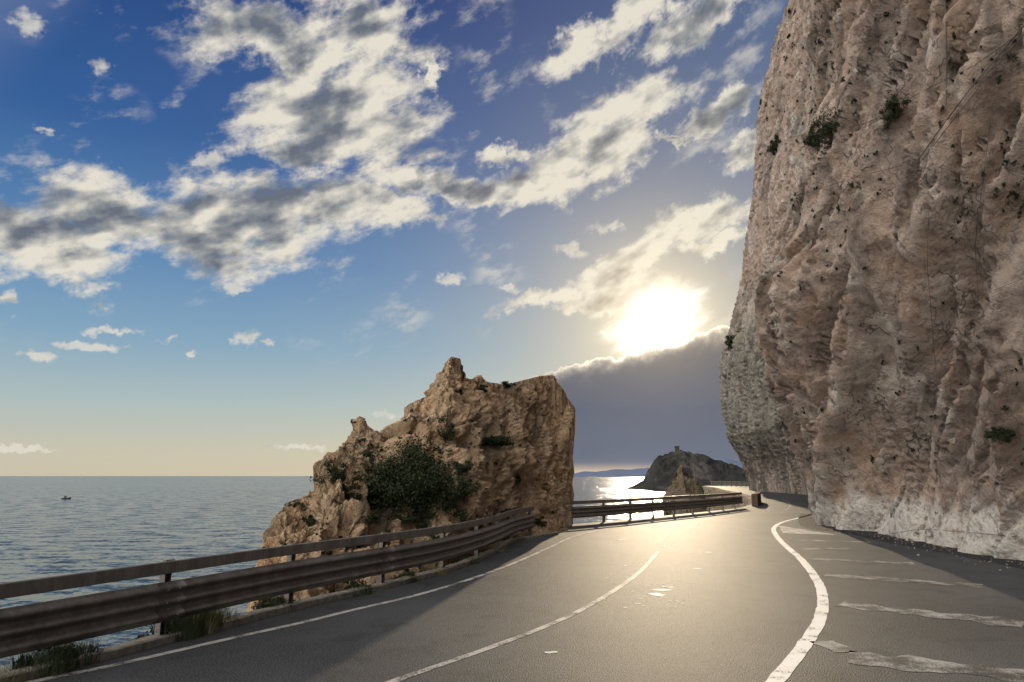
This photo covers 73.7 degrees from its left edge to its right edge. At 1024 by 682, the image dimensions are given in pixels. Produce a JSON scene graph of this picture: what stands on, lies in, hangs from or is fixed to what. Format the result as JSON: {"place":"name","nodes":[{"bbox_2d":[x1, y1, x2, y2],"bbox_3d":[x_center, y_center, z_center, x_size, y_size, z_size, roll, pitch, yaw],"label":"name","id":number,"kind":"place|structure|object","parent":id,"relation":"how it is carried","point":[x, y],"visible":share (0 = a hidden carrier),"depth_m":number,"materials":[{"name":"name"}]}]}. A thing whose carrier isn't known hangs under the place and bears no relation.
{"place":"outdoors","nodes":[
{"label":"outdoors","id":0,"kind":"place"},
{"bbox_2d":[0,476,666,671],"bbox_3d":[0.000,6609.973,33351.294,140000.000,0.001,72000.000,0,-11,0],"label":"sea","id":1,"kind":"structure","parent":0,"point":[94,523],"depth_m":320.66,"materials":[{"name":"liquid"}]},
{"bbox_2d":[246,357,574,611],"bbox_3d":[-2.537,12.800,21.420,5.918,25.478,24.980,-4,-12,18],"label":"rock stack","id":2,"kind":"object","parent":1,"relation":"in","point":[550,492],"visible":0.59,"depth_m":21.55,"materials":[{"name":"stone"}]},
{"bbox_2d":[302,514,316,526],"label":"shrub","id":3,"kind":"object","parent":2,"relation":"on","point":[310,520],"visible":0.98,"depth_m":14.99,"materials":[{"name":"green plant"}]},
{"bbox_2d":[306,461,348,484],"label":"shrub","id":4,"kind":"object","parent":2,"relation":"on","point":[334,471],"visible":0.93,"depth_m":16.02,"materials":[{"name":"green plant"}]},
{"bbox_2d":[342,484,363,499],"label":"shrub","id":5,"kind":"object","parent":2,"relation":"on","point":[352,494],"visible":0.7,"depth_m":16.23,"materials":[{"name":"green plant"}]},
{"bbox_2d":[361,451,372,460],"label":"shrub","id":6,"kind":"object","parent":2,"relation":"on","point":[367,454],"visible":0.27,"depth_m":17.93,"materials":[{"name":"green plant"}]},
{"bbox_2d":[362,508,385,523],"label":"shrub","id":7,"kind":"object","parent":2,"relation":"on","point":[373,516],"visible":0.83,"depth_m":16.21,"materials":[{"name":"green plant"}]},
{"bbox_2d":[347,470,412,516],"bbox_3d":[-3.369,3.843,17.230,2.248,1.214,1.566,0,-11,0],"label":"shrub","id":8,"kind":"object","parent":2,"relation":"on","point":[377,493],"visible":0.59,"depth_m":16.94,"materials":[{"name":"green plant"}]},
{"bbox_2d":[389,510,415,526],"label":"shrub","id":9,"kind":"object","parent":2,"relation":"on","point":[405,520],"visible":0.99,"depth_m":16.66,"materials":[{"name":"green plant"}]},
{"bbox_2d":[354,420,458,529],"bbox_3d":[-2.891,3.516,17.698,3.140,2.908,2.485,0,-11,0],"label":"shrub","id":10,"kind":"object","parent":2,"relation":"on","point":[391,467],"visible":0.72,"depth_m":17.23,"materials":[{"name":"green plant"}]},
{"bbox_2d":[263,379,563,580],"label":"rock vegetation","id":11,"kind":"object","parent":2,"relation":"on","point":[340,503],"visible":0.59,"depth_m":18.34,"materials":[{"name":"green plant"}]},
{"bbox_2d":[412,509,437,528],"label":"shrub","id":12,"kind":"object","parent":2,"relation":"on","point":[427,522],"visible":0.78,"depth_m":17.18,"materials":[{"name":"green plant"}]},
{"bbox_2d":[399,455,474,517],"bbox_3d":[-2.114,3.899,17.786,2.466,1.930,1.793,-3,-11,13],"label":"shrub","id":13,"kind":"object","parent":2,"relation":"on","point":[452,493],"visible":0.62,"depth_m":17.42,"materials":[{"name":"green plant"}]},
{"bbox_2d":[428,535,447,538],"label":"shrub","id":14,"kind":"object","parent":2,"relation":"on","point":[434,536],"visible":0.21,"depth_m":16.87,"materials":[{"name":"green plant"}]},
{"bbox_2d":[432,447,451,454],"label":"shrub","id":15,"kind":"object","parent":2,"relation":"on","point":[439,449],"visible":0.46,"depth_m":19.17,"materials":[{"name":"green plant"}]},
{"bbox_2d":[436,410,455,443],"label":"shrub","id":16,"kind":"object","parent":2,"relation":"on","point":[442,419],"visible":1,"depth_m":20.53,"materials":[{"name":"green plant"}]},
{"bbox_2d":[443,501,471,530],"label":"shrub","id":17,"kind":"object","parent":2,"relation":"on","point":[462,513],"visible":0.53,"depth_m":17.61,"materials":[{"name":"green plant"}]},
{"bbox_2d":[449,458,475,475],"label":"shrub","id":18,"kind":"object","parent":2,"relation":"on","point":[461,467],"visible":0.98,"depth_m":18.66,"materials":[{"name":"green plant"}]},
{"bbox_2d":[455,479,480,502],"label":"shrub","id":19,"kind":"object","parent":2,"relation":"on","point":[474,490],"visible":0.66,"depth_m":18.50,"materials":[{"name":"green plant"}]},
{"bbox_2d":[478,384,487,391],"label":"shrub","id":20,"kind":"object","parent":2,"relation":"on","point":[483,389],"visible":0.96,"depth_m":25.97,"materials":[{"name":"green plant"}]},
{"bbox_2d":[480,435,513,446],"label":"shrub","id":21,"kind":"object","parent":2,"relation":"on","point":[495,441],"visible":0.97,"depth_m":23.16,"materials":[{"name":"green plant"}]},
{"bbox_2d":[501,381,515,387],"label":"shrub","id":22,"kind":"object","parent":2,"relation":"on","point":[504,383],"visible":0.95,"depth_m":27.22,"materials":[{"name":"green plant"}]},
{"bbox_2d":[515,475,521,486],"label":"shrub","id":23,"kind":"object","parent":2,"relation":"on","point":[518,480],"visible":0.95,"depth_m":26.15,"materials":[{"name":"green plant"}]},
{"bbox_2d":[534,516,548,527],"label":"shrub","id":24,"kind":"object","parent":2,"relation":"on","point":[539,521],"visible":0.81,"depth_m":26.29,"materials":[{"name":"green plant"}]},
{"bbox_2d":[662,465,706,515],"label":"sea rock","id":25,"kind":"object","parent":1,"relation":"in","point":[683,483],"visible":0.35,"depth_m":59.95,"materials":[{"name":"brown stone"}]},
{"bbox_2d":[689,454,697,480],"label":"warning sign","id":26,"kind":"object","parent":25,"relation":"on","point":[693,459],"visible":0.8,"depth_m":60.58,"materials":[{"name":"metal"}]},
{"bbox_2d":[0,0,788,475],"label":"sky","id":27,"kind":"structure","parent":0,"point":[235,234],"materials":[{"name":"blue"}]},
{"bbox_2d":[23,486,1023,681],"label":"road","id":28,"kind":"structure","parent":0,"point":[744,610],"depth_m":10.18,"materials":[{"name":"grey asphalt"}]},
{"bbox_2d":[4,644,85,678],"bbox_3d":[-5.136,3.496,7.500,0.816,0.308,0.802,-9,-14,38],"label":"grass tuft","id":29,"kind":"object","parent":28,"relation":"on","point":[59,665],"visible":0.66,"depth_m":7.40,"materials":[{"name":"green plant"}]},
{"bbox_2d":[40,637,109,667],"bbox_3d":[-5.063,3.554,7.852,0.771,0.330,0.854,10,-15,-40],"label":"grass tuft","id":30,"kind":"object","parent":28,"relation":"on","point":[90,649],"visible":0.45,"depth_m":7.78,"materials":[{"name":"green plant"}]},
{"bbox_2d":[148,613,207,641],"bbox_3d":[-4.458,3.792,9.112,0.927,0.352,0.795,9,-15,-40],"label":"grass tuft","id":31,"kind":"object","parent":28,"relation":"on","point":[190,635],"visible":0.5,"depth_m":8.97,"materials":[{"name":"green plant"}]},
{"bbox_2d":[0,506,535,658],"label":"guardrail","id":32,"kind":"object","parent":28,"relation":"on","point":[41,625],"visible":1,"depth_m":9.34,"materials":[{"name":"metal"}]},
{"bbox_2d":[0,532,558,681],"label":"kerb","id":33,"kind":"structure","parent":28,"relation":"on","point":[134,646],"depth_m":10.29,"materials":[{"name":"concrete"}]},
{"bbox_2d":[335,584,373,596],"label":"grass tuft","id":34,"kind":"object","parent":28,"relation":"on","point":[365,592],"visible":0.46,"depth_m":12.30,"materials":[{"name":"green plant"}]},
{"bbox_2d":[387,572,415,583],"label":"grass tuft","id":35,"kind":"object","parent":28,"relation":"on","point":[395,577],"visible":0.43,"depth_m":13.68,"materials":[{"name":"green plant"}]},
{"bbox_2d":[419,565,448,574],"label":"grass tuft","id":36,"kind":"object","parent":28,"relation":"on","point":[442,572],"visible":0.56,"depth_m":14.86,"materials":[{"name":"green plant"}]},
{"bbox_2d":[451,555,480,563],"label":"grass tuft","id":37,"kind":"object","parent":28,"relation":"on","point":[468,557],"visible":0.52,"depth_m":16.79,"materials":[{"name":"green plant"}]},
{"bbox_2d":[479,543,506,552],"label":"grass tuft","id":38,"kind":"object","parent":28,"relation":"on","point":[499,550],"visible":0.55,"depth_m":19.28,"materials":[{"name":"green plant"}]},
{"bbox_2d":[26,498,1023,681],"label":"road markings","id":39,"kind":"object","parent":28,"relation":"on","point":[784,669],"visible":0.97,"depth_m":9.49,"materials":[{"name":"paint"}]},
{"bbox_2d":[571,492,742,523],"bbox_3d":[9.164,9.276,37.934,0.527,1.345,20.888,-9,-14,38],"label":"guardrail","id":40,"kind":"object","parent":28,"relation":"on","point":[603,510],"visible":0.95,"depth_m":35.14,"materials":[{"name":"metal"}]},
{"bbox_2d":[710,481,748,486],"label":"guardrail","id":41,"kind":"object","parent":28,"relation":"on","point":[716,483],"visible":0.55,"depth_m":138.27,"materials":[{"name":"metal"}]},
{"bbox_2d":[751,491,760,505],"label":"stone parapet","id":42,"kind":"structure","parent":28,"relation":"on","point":[756,498],"depth_m":48.23,"materials":[{"name":"brown stone"}]},
{"bbox_2d":[798,514,1023,568],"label":"road shoulder","id":43,"kind":"object","parent":28,"relation":"on","point":[803,520],"visible":0.58,"depth_m":21.89},
{"bbox_2d":[791,515,1020,570],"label":"fallen gravel","id":44,"kind":"structure","parent":43,"relation":"on","point":[913,544],"depth_m":20.85,"materials":[{"name":"grey gravel"}]},
{"bbox_2d":[470,486,751,556],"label":"coastal slope","id":45,"kind":"structure","parent":0,"point":[746,500],"depth_m":92.72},
{"bbox_2d":[0,658,43,681],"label":"grass tuft","id":46,"kind":"object","parent":45,"relation":"on","point":[4,670],"visible":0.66,"depth_m":7.06,"materials":[{"name":"green plant"}]},
{"bbox_2d":[14,643,89,669],"bbox_3d":[-5.106,3.551,7.622,0.616,0.430,0.845,-8,-14,36],"label":"roadside plant","id":47,"kind":"object","parent":45,"relation":"on","point":[52,649],"visible":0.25,"depth_m":7.58,"materials":[{"name":"green plant"}]},
{"bbox_2d":[135,617,191,641],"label":"roadside plant","id":48,"kind":"object","parent":45,"relation":"on","point":[151,631],"visible":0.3,"depth_m":8.89,"materials":[{"name":"green plant"}]},
{"bbox_2d":[167,610,215,636],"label":"grass tuft","id":49,"kind":"object","parent":45,"relation":"on","point":[205,613],"visible":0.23,"depth_m":9.16,"materials":[{"name":"green plant"}]},
{"bbox_2d":[180,600,228,633],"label":"grass tuft","id":50,"kind":"object","parent":45,"relation":"on","point":[210,631],"visible":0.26,"depth_m":9.34,"materials":[{"name":"green plant"}]},
{"bbox_2d":[199,612,225,631],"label":"roadside plant","id":51,"kind":"object","parent":45,"relation":"on","point":[221,622],"visible":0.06,"depth_m":9.50,"materials":[{"name":"green plant"}]},
{"bbox_2d":[192,607,240,628],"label":"grass tuft","id":52,"kind":"object","parent":45,"relation":"on","point":[229,615],"visible":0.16,"depth_m":9.74,"materials":[{"name":"green plant"}]},
{"bbox_2d":[251,596,295,610],"bbox_3d":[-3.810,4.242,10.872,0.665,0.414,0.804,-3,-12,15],"label":"roadside plant","id":53,"kind":"object","parent":45,"relation":"on","point":[265,604],"visible":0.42,"depth_m":10.74,"materials":[{"name":"green plant"}]},
{"bbox_2d":[342,578,373,588],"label":"roadside plant","id":54,"kind":"object","parent":45,"relation":"on","point":[354,582],"visible":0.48,"depth_m":12.54,"materials":[{"name":"green plant"}]},
{"bbox_2d":[399,569,418,581],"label":"roadside plant","id":55,"kind":"object","parent":45,"relation":"on","point":[406,572],"visible":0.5,"depth_m":13.90,"materials":[{"name":"green plant"}]},
{"bbox_2d":[500,533,524,541],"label":"grass tuft","id":56,"kind":"object","parent":45,"relation":"on","point":[505,538],"visible":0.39,"depth_m":22.76,"materials":[{"name":"green plant"}]},
{"bbox_2d":[574,458,742,476],"bbox_3d":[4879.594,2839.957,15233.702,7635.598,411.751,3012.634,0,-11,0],"label":"distant mountain","id":57,"kind":"structure","parent":0,"point":[640,472],"depth_m":14359.10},
{"bbox_2d":[627,450,746,488],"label":"headland","id":58,"kind":"structure","parent":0,"point":[661,472],"depth_m":1068.68,"materials":[{"name":"grey stone"}]},
{"bbox_2d":[718,0,1023,560],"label":"cliff","id":59,"kind":"structure","parent":0,"point":[956,470],"depth_m":23.61,"materials":[{"name":"beige stone"}]},
{"bbox_2d":[724,335,735,350],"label":"cliff shrub","id":60,"kind":"object","parent":59,"relation":"on","point":[730,339],"visible":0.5,"depth_m":96.13,"materials":[{"name":"green plant"}]},
{"bbox_2d":[767,133,778,154],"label":"cliff shrub","id":61,"kind":"object","parent":59,"relation":"on","point":[773,145],"visible":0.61,"depth_m":99.61,"materials":[{"name":"green plant"}]},
{"bbox_2d":[806,125,823,146],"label":"cliff shrub","id":62,"kind":"object","parent":59,"relation":"on","point":[810,137],"visible":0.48,"depth_m":32.12,"materials":[{"name":"green plant"}]},
{"bbox_2d":[808,104,846,158],"bbox_3d":[13.336,-8.921,28.748,1.597,2.269,2.630,-3,-12,14],"label":"cliff shrub","id":63,"kind":"object","parent":59,"relation":"on","point":[826,125],"visible":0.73,"depth_m":28.60,"materials":[{"name":"green plant"}]},
{"bbox_2d":[788,162,912,198],"bbox_3d":[22.506,-11.782,55.095,2.632,25.842,68.229,-4,-12,19],"label":"rockfall cable","id":64,"kind":"object","parent":59,"relation":"attached to","point":[852,178],"visible":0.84,"depth_m":27.29,"materials":[{"name":"metal"}]},
{"bbox_2d":[758,0,1023,513],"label":"cliff vegetation","id":65,"kind":"object","parent":59,"relation":"on","point":[952,145],"visible":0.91,"depth_m":23.27,"materials":[{"name":"green plant"}]},
{"bbox_2d":[878,100,903,132],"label":"cliff shrub","id":66,"kind":"object","parent":59,"relation":"on","point":[888,118],"visible":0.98,"depth_m":22.91,"materials":[{"name":"green plant"}]},
{"bbox_2d":[881,90,911,118],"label":"cliff shrub","id":67,"kind":"object","parent":59,"relation":"on","point":[894,105],"visible":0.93,"depth_m":22.70,"materials":[{"name":"green plant"}]},
{"bbox_2d":[779,33,1019,141],"bbox_3d":[24.791,-18.210,59.265,3.779,37.083,80.614,-4,-12,19],"label":"rockfall cable","id":68,"kind":"object","parent":59,"relation":"attached to","point":[943,80],"visible":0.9,"depth_m":19.51,"materials":[{"name":"metal"}]},
{"bbox_2d":[927,216,936,378],"bbox_3d":[12.753,-1.269,20.785,0.132,4.726,3.016,-5,-12,25],"label":"rockfall cable","id":69,"kind":"object","parent":59,"relation":"attached to","point":[929,290],"visible":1,"depth_m":20.55,"materials":[{"name":"metal"}]},
{"bbox_2d":[944,1,947,104],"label":"rockfall cable","id":70,"kind":"object","parent":59,"relation":"attached to","point":[946,55],"visible":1,"depth_m":19.74,"materials":[{"name":"metal"}]},
{"bbox_2d":[885,529,1016,536],"bbox_3d":[13.171,6.230,21.705,0.286,0.827,9.442,-1,-11,7],"label":"rockfall cable","id":71,"kind":"object","parent":59,"relation":"attached to","point":[954,531],"visible":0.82,"depth_m":20.61,"materials":[{"name":"metal"}]},
{"bbox_2d":[917,25,1023,160],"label":"rockfall cable","id":72,"kind":"object","parent":59,"relation":"attached to","point":[969,90],"visible":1,"depth_m":18.54,"materials":[{"name":"metal"}]},
{"bbox_2d":[921,278,1023,360],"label":"rockfall cable","id":73,"kind":"object","parent":59,"relation":"attached to","point":[965,301],"visible":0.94,"depth_m":20.74,"materials":[{"name":"metal"}]},
{"bbox_2d":[922,34,1023,159],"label":"rockfall cable","id":74,"kind":"object","parent":59,"relation":"attached to","point":[974,93],"visible":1,"depth_m":18.48,"materials":[{"name":"metal"}]},
{"bbox_2d":[975,111,991,299],"bbox_3d":[13.268,-3.740,19.297,0.198,4.684,2.666,-3,-12,16],"label":"rockfall cable","id":75,"kind":"object","parent":59,"relation":"attached to","point":[979,205],"visible":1,"depth_m":19.12,"materials":[{"name":"metal"}]},
{"bbox_2d":[983,427,1005,442],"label":"cliff shrub","id":76,"kind":"object","parent":59,"relation":"on","point":[995,433],"visible":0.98,"depth_m":16.58,"materials":[{"name":"green plant"}]},
{"bbox_2d":[997,427,1015,442],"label":"cliff shrub","id":77,"kind":"object","parent":59,"relation":"on","point":[1010,433],"visible":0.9,"depth_m":16.48,"materials":[{"name":"green plant"}]}
]}

